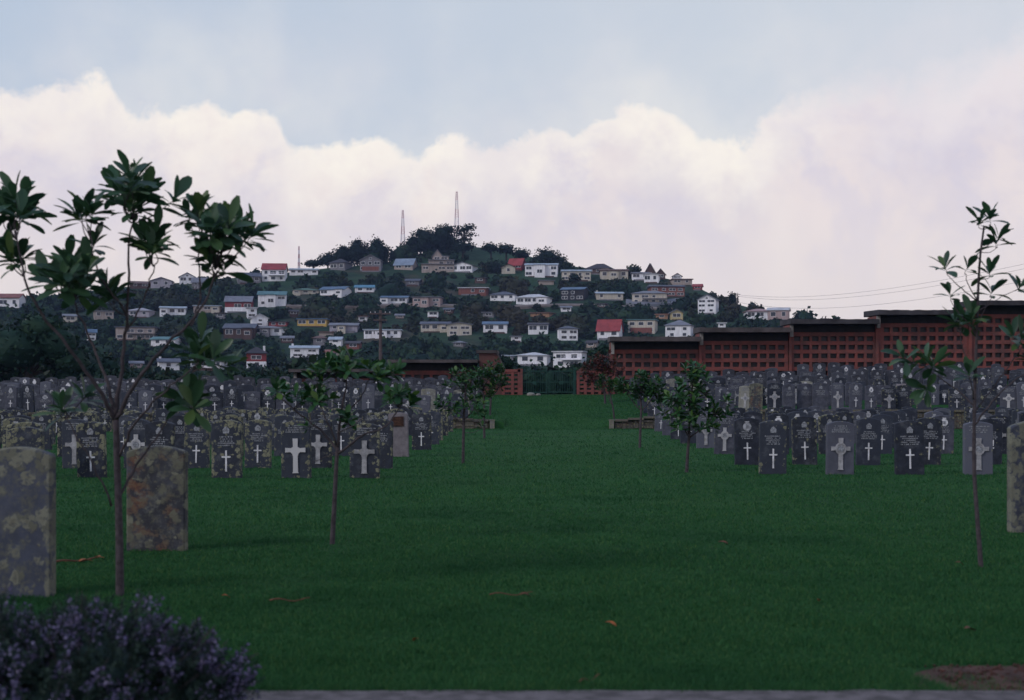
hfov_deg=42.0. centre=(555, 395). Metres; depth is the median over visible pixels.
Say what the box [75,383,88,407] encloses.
headstone
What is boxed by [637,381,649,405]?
headstone
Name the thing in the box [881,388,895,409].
headstone
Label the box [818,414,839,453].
headstone
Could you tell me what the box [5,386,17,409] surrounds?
headstone
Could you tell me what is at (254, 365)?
garden tree
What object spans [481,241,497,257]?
tree
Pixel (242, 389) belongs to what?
headstone
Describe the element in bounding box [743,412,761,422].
headstone
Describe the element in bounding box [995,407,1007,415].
headstone
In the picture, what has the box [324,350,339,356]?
house
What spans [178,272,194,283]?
house
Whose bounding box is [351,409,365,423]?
headstone
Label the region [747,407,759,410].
headstone
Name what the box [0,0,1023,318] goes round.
sky
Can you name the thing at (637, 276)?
house
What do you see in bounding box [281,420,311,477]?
headstone
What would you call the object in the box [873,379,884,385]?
headstone
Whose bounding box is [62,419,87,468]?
headstone
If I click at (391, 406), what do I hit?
headstone
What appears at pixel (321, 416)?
headstone
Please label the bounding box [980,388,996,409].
headstone
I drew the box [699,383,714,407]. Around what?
headstone
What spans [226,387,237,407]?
headstone
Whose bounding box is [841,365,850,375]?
headstone
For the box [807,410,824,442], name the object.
headstone
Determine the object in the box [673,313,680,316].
window
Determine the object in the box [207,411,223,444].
headstone
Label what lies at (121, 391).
headstone
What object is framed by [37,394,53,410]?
headstone
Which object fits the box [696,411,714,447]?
headstone
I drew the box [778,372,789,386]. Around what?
headstone
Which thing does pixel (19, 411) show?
headstone
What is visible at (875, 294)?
power line
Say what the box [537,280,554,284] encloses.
house
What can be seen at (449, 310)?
house
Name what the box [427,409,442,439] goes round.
headstone
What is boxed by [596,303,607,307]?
house
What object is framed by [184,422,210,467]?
headstone
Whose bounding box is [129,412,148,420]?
headstone
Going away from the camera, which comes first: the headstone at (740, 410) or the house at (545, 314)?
the headstone at (740, 410)
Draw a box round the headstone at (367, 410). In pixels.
[364,408,377,412]
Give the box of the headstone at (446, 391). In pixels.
[441,388,452,405]
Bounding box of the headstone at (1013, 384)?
[1008,379,1019,387]
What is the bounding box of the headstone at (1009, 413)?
[1007,409,1015,425]
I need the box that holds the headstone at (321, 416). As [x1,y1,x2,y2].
[315,412,333,420]
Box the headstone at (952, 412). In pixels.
[945,408,953,416]
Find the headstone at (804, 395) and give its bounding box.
[797,383,811,408]
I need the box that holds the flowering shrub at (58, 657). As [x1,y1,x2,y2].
[0,585,264,699]
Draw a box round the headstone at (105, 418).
[99,407,111,431]
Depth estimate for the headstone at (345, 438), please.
31.50 m
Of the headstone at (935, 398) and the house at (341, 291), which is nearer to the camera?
the headstone at (935, 398)
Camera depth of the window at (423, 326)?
442.95 m
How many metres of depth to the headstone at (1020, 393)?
57.93 m
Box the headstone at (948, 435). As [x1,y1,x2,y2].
[933,415,954,453]
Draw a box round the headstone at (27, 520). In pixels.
[0,446,55,596]
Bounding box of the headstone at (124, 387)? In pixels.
[115,381,126,391]
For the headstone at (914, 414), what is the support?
on the lawn at (599, 420)
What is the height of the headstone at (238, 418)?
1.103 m
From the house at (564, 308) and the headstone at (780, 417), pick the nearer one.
the headstone at (780, 417)
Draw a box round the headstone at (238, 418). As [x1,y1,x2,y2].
[220,415,243,455]
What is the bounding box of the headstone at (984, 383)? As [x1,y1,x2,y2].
[978,379,991,404]
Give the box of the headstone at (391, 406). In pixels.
[385,396,396,408]
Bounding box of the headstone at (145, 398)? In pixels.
[139,390,152,411]
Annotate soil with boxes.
[909,665,1023,690]
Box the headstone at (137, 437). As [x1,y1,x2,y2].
[123,419,149,467]
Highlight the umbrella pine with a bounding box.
[451,223,478,252]
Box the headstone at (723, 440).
[714,415,734,453]
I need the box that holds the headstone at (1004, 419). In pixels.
[987,415,1008,453]
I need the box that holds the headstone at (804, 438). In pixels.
[791,416,816,464]
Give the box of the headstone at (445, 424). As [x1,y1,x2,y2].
[439,409,447,435]
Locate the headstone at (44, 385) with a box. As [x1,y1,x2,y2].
[40,381,51,393]
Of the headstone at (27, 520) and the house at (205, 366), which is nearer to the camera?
the headstone at (27, 520)
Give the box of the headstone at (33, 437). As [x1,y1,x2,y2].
[7,427,43,449]
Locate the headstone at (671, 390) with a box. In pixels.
[664,389,678,407]
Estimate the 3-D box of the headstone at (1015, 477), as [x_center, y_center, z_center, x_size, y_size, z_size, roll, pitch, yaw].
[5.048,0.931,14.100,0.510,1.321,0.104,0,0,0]
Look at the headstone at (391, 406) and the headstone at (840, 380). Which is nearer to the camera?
the headstone at (391, 406)
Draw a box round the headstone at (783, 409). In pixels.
[779,406,792,413]
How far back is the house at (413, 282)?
534.10 m
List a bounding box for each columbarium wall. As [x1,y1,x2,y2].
[288,360,478,381]
[608,300,1023,393]
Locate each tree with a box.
[0,149,278,596]
[0,304,99,380]
[84,347,133,375]
[246,362,261,370]
[265,346,421,544]
[300,259,323,267]
[316,251,332,267]
[329,244,351,261]
[342,238,365,265]
[362,234,392,264]
[401,232,418,254]
[404,227,447,255]
[429,223,458,252]
[433,364,488,463]
[453,240,475,258]
[456,365,509,437]
[477,358,506,414]
[478,258,507,273]
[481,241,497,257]
[495,243,515,260]
[500,354,518,393]
[511,247,530,259]
[529,246,567,263]
[567,273,582,282]
[576,344,608,370]
[579,349,624,403]
[594,373,617,418]
[614,369,669,447]
[656,359,735,471]
[727,291,740,304]
[791,310,798,318]
[881,201,1023,566]
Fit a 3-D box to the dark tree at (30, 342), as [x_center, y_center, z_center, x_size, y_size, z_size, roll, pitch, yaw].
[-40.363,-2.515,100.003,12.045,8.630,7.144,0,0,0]
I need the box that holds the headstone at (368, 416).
[362,412,381,422]
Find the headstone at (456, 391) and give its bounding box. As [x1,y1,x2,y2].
[453,389,469,414]
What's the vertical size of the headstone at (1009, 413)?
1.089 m
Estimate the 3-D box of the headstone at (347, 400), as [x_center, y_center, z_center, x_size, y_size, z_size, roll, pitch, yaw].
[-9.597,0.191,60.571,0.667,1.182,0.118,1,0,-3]
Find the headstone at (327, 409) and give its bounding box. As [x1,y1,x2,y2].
[317,407,329,411]
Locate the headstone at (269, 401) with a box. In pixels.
[260,389,275,410]
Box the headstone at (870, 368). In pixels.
[868,366,878,384]
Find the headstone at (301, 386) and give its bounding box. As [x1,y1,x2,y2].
[293,383,304,390]
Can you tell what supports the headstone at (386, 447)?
on the lawn at (599, 420)
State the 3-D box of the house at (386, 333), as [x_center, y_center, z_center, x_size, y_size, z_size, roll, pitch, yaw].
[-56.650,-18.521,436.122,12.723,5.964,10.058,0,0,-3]
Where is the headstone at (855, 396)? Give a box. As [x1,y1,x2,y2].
[849,383,862,409]
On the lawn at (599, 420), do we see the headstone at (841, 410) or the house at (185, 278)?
the headstone at (841, 410)
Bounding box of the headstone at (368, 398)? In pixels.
[362,384,374,409]
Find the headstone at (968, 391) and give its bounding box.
[961,383,977,406]
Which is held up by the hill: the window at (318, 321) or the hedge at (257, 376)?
the hedge at (257, 376)
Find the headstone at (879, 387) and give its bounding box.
[877,385,890,404]
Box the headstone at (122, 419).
[113,416,135,455]
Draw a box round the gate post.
[573,368,575,393]
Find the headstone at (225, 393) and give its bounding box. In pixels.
[225,386,237,406]
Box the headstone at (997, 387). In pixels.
[992,384,1006,404]
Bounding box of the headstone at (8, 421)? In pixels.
[2,417,30,447]
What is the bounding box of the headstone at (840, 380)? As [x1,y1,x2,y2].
[834,377,846,400]
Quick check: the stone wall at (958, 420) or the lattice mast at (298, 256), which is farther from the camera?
the lattice mast at (298, 256)
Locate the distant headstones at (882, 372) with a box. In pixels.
[0,362,1023,401]
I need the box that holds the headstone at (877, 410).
[871,408,880,414]
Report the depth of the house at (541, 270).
550.78 m
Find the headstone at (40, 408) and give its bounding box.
[36,407,48,411]
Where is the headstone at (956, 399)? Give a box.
[948,388,964,409]
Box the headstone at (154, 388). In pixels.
[145,384,160,408]
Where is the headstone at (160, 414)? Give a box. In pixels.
[156,409,169,420]
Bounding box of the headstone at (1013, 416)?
[1011,409,1023,424]
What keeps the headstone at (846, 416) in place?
on the lawn at (599, 420)
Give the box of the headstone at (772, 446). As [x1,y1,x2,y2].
[759,420,786,473]
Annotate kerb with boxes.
[235,689,1023,699]
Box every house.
[0,294,25,307]
[62,314,77,322]
[85,329,96,339]
[93,310,114,319]
[114,326,158,340]
[128,308,155,317]
[128,361,143,367]
[130,281,150,288]
[149,337,181,345]
[150,277,174,287]
[156,357,180,369]
[159,306,187,316]
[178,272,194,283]
[190,277,206,289]
[190,359,228,370]
[192,305,222,312]
[214,312,226,318]
[222,323,258,339]
[224,296,254,312]
[237,272,261,284]
[245,307,257,318]
[245,346,267,368]
[250,314,268,326]
[257,291,287,306]
[257,326,285,336]
[261,263,287,280]
[267,321,289,326]
[280,336,294,342]
[288,268,319,274]
[288,310,298,316]
[289,344,320,357]
[291,288,319,295]
[296,318,330,326]
[312,336,327,345]
[318,331,333,335]
[319,286,352,297]
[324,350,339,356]
[327,337,343,345]
[328,323,359,333]
[329,259,351,270]
[344,341,362,348]
[354,285,376,292]
[358,316,369,321]
[359,254,382,271]
[362,329,402,338]
[379,296,410,303]
[393,258,417,269]
[394,314,404,318]
[404,279,421,285]
[411,296,443,306]
[419,321,451,332]
[421,249,454,272]
[426,310,439,317]
[442,308,454,313]
[445,322,472,335]
[452,341,466,346]
[454,262,477,272]
[457,287,490,295]
[473,277,487,283]
[481,312,497,317]
[482,321,508,333]
[489,292,518,300]
[501,264,515,273]
[508,258,525,270]
[509,336,522,342]
[515,294,552,304]
[516,352,550,365]
[524,263,558,277]
[527,323,549,334]
[529,312,555,316]
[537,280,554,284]
[551,351,587,367]
[556,326,578,340]
[559,306,571,311]
[560,287,589,300]
[561,270,591,280]
[584,264,613,274]
[585,340,599,347]
[593,290,623,300]
[595,319,623,340]
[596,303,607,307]
[599,269,628,279]
[626,319,658,333]
[630,272,649,280]
[631,291,667,301]
[643,273,660,282]
[645,263,655,273]
[646,285,685,296]
[654,314,668,318]
[656,268,665,279]
[664,320,694,336]
[668,309,683,320]
[669,279,692,284]
[671,273,682,278]
[692,284,703,290]
[697,294,719,313]
[717,322,726,326]
[742,309,767,319]
[766,307,790,319]
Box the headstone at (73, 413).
[65,407,77,415]
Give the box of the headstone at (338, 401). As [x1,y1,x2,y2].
[333,391,344,408]
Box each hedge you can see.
[89,363,293,384]
[280,364,329,378]
[509,356,608,393]
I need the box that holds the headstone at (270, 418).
[267,414,282,449]
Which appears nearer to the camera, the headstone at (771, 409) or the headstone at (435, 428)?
the headstone at (435, 428)
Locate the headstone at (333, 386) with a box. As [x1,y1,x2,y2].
[327,383,339,409]
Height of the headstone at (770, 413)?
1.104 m
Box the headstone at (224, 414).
[220,413,240,416]
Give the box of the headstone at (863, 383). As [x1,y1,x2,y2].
[856,381,865,399]
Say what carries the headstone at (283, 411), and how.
on the lawn at (599, 420)
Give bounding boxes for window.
[225,329,232,333]
[251,355,260,358]
[298,320,305,323]
[317,320,324,323]
[422,325,429,328]
[485,325,492,328]
[522,356,527,360]
[529,326,536,329]
[537,356,542,360]
[540,325,546,329]
[556,354,565,357]
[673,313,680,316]
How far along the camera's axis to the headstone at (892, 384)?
62.88 m
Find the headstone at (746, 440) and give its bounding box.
[734,417,758,464]
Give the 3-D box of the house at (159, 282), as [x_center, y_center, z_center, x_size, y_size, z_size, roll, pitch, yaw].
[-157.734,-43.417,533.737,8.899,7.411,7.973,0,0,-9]
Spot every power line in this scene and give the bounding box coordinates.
[739,281,1021,307]
[740,269,1020,299]
[744,264,1021,296]
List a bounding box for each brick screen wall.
[502,369,522,394]
[577,370,614,394]
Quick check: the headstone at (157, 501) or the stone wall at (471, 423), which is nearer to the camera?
the headstone at (157, 501)
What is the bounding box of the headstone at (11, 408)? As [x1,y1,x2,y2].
[7,407,19,410]
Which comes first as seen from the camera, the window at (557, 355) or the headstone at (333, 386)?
the headstone at (333, 386)
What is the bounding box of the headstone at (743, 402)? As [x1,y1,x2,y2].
[738,386,748,409]
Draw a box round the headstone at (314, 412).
[311,410,326,419]
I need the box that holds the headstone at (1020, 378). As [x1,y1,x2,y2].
[1014,375,1023,381]
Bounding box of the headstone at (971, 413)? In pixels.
[970,411,987,421]
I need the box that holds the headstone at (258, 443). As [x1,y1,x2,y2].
[245,419,271,467]
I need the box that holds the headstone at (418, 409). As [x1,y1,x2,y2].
[412,407,421,413]
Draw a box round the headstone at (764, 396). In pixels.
[763,387,766,405]
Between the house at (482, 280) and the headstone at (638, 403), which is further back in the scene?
the house at (482, 280)
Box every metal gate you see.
[523,371,546,393]
[548,371,573,392]
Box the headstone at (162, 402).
[157,391,170,407]
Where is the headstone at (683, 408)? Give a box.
[680,393,692,410]
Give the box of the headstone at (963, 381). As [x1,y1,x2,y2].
[959,380,971,387]
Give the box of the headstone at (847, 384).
[845,382,855,405]
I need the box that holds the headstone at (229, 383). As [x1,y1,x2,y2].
[223,381,236,406]
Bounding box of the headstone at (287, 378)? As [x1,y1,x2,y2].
[280,376,289,382]
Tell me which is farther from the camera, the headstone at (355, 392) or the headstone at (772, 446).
the headstone at (355, 392)
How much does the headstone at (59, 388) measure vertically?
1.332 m
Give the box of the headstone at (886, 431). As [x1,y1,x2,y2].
[871,414,892,453]
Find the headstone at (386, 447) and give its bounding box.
[367,419,392,468]
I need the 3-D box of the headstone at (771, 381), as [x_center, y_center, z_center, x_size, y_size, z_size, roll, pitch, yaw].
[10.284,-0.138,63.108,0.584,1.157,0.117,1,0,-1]
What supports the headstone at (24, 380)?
on the lawn at (599, 420)
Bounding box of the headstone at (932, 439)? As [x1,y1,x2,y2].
[916,417,942,464]
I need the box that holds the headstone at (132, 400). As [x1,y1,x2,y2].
[121,392,137,408]
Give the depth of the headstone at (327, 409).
53.16 m
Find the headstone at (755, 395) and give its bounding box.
[749,383,762,408]
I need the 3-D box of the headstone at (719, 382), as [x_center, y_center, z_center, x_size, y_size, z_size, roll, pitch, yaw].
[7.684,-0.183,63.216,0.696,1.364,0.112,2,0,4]
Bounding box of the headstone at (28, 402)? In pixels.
[21,384,34,411]
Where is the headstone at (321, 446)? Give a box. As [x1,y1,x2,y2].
[310,419,331,467]
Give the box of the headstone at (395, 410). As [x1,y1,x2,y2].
[388,409,404,412]
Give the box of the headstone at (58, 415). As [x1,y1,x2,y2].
[50,409,64,435]
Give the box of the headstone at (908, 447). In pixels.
[894,420,924,474]
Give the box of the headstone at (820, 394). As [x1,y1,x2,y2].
[812,382,828,409]
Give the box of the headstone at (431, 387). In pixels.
[423,386,436,408]
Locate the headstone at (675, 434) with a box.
[670,411,679,438]
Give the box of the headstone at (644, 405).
[643,395,654,412]
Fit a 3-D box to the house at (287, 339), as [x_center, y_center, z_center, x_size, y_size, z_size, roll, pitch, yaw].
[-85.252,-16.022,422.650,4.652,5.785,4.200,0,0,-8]
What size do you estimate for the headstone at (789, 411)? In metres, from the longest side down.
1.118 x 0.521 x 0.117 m
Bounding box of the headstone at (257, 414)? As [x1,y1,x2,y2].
[248,410,266,420]
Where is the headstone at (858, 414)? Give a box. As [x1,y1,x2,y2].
[851,411,866,443]
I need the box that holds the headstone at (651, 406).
[647,397,660,415]
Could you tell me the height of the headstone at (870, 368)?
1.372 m
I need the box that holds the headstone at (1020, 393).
[1016,382,1023,408]
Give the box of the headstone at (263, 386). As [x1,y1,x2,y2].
[261,384,272,388]
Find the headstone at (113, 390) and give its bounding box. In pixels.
[106,386,116,406]
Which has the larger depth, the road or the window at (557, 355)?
the road
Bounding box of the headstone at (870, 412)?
[860,409,875,417]
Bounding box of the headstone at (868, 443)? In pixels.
[855,418,880,464]
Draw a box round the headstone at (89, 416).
[76,412,96,421]
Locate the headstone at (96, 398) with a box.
[90,391,102,411]
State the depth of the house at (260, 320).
453.67 m
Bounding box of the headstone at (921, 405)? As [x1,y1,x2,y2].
[916,384,930,409]
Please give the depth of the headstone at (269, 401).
58.26 m
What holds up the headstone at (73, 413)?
on the lawn at (599, 420)
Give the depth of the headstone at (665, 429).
48.20 m
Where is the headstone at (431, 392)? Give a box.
[421,389,435,409]
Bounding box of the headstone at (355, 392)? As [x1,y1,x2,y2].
[349,386,361,408]
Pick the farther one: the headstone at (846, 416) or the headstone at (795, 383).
the headstone at (795, 383)
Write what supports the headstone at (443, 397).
on the lawn at (599, 420)
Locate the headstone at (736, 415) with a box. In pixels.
[724,411,740,419]
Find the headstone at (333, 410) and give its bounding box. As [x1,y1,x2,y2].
[331,408,344,413]
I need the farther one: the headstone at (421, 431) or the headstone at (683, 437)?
the headstone at (683, 437)
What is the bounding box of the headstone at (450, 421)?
[441,407,452,431]
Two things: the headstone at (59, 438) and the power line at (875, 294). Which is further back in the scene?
the power line at (875, 294)
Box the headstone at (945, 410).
[934,408,950,415]
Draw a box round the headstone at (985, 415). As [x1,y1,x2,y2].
[972,413,991,420]
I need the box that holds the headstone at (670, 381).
[666,379,675,386]
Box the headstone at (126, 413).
[124,410,141,415]
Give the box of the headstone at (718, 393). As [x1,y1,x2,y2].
[715,387,726,406]
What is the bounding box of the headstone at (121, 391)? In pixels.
[119,390,122,408]
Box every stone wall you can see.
[27,412,494,428]
[609,409,1023,428]
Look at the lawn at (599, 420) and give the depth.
15.91 m
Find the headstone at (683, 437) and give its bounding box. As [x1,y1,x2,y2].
[680,410,695,443]
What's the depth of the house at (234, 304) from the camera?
482.27 m
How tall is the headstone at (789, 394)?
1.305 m
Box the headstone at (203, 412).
[197,409,210,418]
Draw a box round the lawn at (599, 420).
[1,382,1023,690]
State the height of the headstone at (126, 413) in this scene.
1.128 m
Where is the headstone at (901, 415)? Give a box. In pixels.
[892,411,905,421]
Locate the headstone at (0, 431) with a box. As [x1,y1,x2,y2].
[0,414,0,448]
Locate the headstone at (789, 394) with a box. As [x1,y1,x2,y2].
[783,383,794,408]
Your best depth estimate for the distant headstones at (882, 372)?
69.42 m
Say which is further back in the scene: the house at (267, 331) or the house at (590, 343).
the house at (267, 331)
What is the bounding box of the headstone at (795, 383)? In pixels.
[789,381,801,405]
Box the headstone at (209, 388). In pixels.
[205,385,219,391]
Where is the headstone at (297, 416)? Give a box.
[290,411,307,420]
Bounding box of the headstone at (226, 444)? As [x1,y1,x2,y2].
[211,420,242,477]
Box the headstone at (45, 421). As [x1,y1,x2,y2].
[32,412,51,449]
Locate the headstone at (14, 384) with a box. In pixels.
[6,383,19,386]
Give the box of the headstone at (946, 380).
[939,379,951,387]
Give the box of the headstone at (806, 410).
[798,408,811,413]
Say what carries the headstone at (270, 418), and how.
on the lawn at (599, 420)
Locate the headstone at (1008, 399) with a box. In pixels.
[1000,387,1016,409]
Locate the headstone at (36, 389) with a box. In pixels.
[33,385,39,409]
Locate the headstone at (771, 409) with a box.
[765,407,778,420]
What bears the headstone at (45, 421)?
on the lawn at (599, 420)
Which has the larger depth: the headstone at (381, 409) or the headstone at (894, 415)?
the headstone at (381, 409)
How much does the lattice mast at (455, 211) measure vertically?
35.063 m
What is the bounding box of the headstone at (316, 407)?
[310,385,327,410]
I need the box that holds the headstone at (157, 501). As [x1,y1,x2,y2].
[127,445,187,550]
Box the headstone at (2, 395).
[0,383,6,409]
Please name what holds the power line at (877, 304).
attached to the utility pole
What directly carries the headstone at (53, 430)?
on the lawn at (599, 420)
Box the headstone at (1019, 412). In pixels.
[1017,411,1023,422]
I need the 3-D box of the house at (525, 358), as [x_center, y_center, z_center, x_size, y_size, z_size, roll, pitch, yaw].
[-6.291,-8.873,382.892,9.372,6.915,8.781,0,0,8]
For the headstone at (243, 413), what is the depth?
42.95 m
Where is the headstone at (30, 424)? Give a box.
[12,422,42,429]
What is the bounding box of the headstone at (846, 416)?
[835,411,853,422]
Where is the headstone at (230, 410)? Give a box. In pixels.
[224,407,238,412]
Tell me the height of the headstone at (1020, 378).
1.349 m
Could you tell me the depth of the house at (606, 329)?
430.82 m
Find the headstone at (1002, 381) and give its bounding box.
[994,378,1006,384]
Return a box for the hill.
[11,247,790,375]
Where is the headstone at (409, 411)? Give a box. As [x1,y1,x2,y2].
[402,408,412,435]
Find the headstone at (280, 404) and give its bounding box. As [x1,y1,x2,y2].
[276,389,291,409]
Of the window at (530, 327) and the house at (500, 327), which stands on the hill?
the house at (500, 327)
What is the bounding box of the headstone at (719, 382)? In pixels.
[711,377,725,387]
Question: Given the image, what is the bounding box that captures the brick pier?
[476,350,501,394]
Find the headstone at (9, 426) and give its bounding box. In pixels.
[6,423,15,447]
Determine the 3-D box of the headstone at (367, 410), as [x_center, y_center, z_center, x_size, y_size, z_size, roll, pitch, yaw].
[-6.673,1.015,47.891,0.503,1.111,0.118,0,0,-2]
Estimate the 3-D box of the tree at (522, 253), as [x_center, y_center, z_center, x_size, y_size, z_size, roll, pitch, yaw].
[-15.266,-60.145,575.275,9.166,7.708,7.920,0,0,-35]
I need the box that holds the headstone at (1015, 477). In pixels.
[1007,421,1023,532]
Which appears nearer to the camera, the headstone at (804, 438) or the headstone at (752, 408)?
the headstone at (804, 438)
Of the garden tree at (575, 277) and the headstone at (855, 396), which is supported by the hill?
the garden tree at (575, 277)
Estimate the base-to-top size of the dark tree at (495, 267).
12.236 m
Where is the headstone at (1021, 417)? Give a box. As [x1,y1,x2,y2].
[1019,412,1023,421]
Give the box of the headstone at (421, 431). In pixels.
[412,413,430,449]
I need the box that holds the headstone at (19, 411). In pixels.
[12,409,26,415]
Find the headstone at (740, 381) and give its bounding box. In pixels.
[730,377,744,385]
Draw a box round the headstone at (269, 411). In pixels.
[259,407,273,415]
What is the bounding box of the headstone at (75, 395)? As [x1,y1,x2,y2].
[71,388,87,409]
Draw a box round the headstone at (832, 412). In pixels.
[824,410,838,414]
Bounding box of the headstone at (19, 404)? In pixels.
[17,387,21,408]
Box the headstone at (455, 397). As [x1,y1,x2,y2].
[452,393,467,417]
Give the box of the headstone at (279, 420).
[274,415,296,455]
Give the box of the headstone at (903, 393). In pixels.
[895,385,911,409]
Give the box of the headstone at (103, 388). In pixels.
[96,383,106,406]
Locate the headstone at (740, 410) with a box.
[730,407,744,417]
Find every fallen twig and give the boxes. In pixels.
[56,555,103,561]
[269,597,309,601]
[489,591,532,595]
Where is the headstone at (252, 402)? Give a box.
[244,391,260,410]
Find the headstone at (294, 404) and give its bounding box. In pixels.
[292,391,296,406]
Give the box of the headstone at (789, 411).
[785,409,801,414]
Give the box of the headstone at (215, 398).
[206,391,222,411]
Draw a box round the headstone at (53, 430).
[52,414,55,444]
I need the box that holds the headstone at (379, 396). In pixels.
[372,383,385,408]
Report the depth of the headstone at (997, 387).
60.65 m
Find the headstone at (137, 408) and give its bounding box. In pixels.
[128,407,141,411]
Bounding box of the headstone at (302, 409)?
[295,408,309,419]
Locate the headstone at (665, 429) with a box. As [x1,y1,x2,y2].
[662,407,674,434]
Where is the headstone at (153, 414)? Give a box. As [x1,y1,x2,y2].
[152,408,163,420]
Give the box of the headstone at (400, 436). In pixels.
[388,412,408,456]
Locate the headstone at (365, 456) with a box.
[350,423,379,477]
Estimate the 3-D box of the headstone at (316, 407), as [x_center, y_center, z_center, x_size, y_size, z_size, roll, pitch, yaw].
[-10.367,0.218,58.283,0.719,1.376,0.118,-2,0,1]
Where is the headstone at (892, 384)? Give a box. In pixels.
[890,382,901,387]
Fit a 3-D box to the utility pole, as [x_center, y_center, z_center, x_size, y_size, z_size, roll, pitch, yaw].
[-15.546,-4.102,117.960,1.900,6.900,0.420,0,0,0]
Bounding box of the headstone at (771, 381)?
[767,380,778,383]
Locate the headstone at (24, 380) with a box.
[19,377,29,384]
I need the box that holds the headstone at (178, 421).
[169,415,184,449]
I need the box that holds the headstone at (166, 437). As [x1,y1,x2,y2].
[145,421,174,446]
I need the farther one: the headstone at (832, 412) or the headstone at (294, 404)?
the headstone at (294, 404)
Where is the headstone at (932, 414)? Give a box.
[924,411,942,417]
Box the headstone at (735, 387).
[728,384,739,406]
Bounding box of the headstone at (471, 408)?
[469,393,473,410]
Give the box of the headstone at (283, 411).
[274,409,289,414]
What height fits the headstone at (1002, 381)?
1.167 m
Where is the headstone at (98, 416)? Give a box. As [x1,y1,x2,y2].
[86,411,99,421]
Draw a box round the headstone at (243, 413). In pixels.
[235,409,249,439]
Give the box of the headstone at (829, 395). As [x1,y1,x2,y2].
[829,386,830,405]
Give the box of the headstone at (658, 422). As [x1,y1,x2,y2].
[654,407,662,430]
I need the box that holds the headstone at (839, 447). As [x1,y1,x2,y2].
[825,421,853,474]
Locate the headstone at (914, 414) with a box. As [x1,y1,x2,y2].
[907,408,916,420]
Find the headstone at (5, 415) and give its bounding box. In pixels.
[0,411,11,444]
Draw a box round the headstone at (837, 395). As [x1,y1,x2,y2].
[831,383,843,408]
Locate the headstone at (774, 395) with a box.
[767,383,781,408]
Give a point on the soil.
(1009, 669)
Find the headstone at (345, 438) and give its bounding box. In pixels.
[330,413,352,455]
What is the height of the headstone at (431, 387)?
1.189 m
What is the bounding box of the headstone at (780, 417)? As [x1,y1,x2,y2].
[767,413,788,454]
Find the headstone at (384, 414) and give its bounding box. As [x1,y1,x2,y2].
[379,411,392,419]
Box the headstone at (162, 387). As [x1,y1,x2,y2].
[149,383,164,390]
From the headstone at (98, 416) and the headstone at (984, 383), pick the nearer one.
the headstone at (98, 416)
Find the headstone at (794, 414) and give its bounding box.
[787,411,806,447]
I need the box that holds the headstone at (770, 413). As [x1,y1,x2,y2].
[766,411,783,420]
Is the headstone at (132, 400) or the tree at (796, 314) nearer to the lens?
the headstone at (132, 400)
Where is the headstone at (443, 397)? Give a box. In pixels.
[438,394,450,408]
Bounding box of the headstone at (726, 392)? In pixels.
[720,389,734,409]
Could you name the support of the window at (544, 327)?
in the house at (535, 328)
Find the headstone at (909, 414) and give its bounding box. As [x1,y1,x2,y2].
[897,409,912,420]
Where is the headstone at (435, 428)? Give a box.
[424,411,439,444]
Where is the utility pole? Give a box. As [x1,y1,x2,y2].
[369,310,390,360]
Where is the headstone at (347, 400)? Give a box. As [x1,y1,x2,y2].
[338,386,349,407]
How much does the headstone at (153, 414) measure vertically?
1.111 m
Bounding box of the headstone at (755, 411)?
[747,410,762,415]
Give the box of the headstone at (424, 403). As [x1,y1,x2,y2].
[418,395,430,412]
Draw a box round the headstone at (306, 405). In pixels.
[297,392,308,408]
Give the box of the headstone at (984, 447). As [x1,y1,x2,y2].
[963,421,992,474]
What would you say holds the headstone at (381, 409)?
on the lawn at (599, 420)
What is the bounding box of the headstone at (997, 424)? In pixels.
[979,418,1002,464]
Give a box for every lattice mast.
[298,246,299,267]
[400,210,404,244]
[454,191,459,241]
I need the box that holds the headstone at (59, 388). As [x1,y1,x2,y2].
[55,386,70,409]
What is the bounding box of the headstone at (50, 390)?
[45,388,54,407]
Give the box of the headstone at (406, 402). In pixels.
[400,394,416,408]
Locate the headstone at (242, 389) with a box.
[238,385,253,409]
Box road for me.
[286,303,671,309]
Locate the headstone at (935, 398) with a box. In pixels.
[931,384,938,404]
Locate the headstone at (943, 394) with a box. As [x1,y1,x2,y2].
[939,384,950,404]
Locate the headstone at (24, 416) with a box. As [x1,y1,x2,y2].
[9,415,31,421]
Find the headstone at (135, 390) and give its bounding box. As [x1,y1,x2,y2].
[126,389,139,406]
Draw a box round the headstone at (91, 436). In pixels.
[76,422,106,477]
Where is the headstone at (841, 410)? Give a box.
[836,409,848,411]
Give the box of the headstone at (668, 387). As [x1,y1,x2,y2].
[662,386,675,407]
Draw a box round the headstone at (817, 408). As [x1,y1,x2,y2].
[808,406,821,410]
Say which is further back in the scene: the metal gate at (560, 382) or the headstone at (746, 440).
the metal gate at (560, 382)
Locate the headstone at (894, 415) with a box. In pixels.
[878,411,897,447]
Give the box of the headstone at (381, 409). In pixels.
[377,407,389,412]
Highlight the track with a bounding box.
[626,298,677,306]
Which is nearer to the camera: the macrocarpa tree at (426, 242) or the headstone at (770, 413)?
the headstone at (770, 413)
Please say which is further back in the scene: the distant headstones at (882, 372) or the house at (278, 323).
the house at (278, 323)
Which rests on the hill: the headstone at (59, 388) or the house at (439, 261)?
the house at (439, 261)
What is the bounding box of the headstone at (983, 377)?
[977,375,988,383]
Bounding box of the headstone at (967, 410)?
[964,406,976,423]
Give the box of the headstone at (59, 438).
[57,416,80,456]
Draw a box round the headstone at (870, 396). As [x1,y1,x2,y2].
[865,385,876,408]

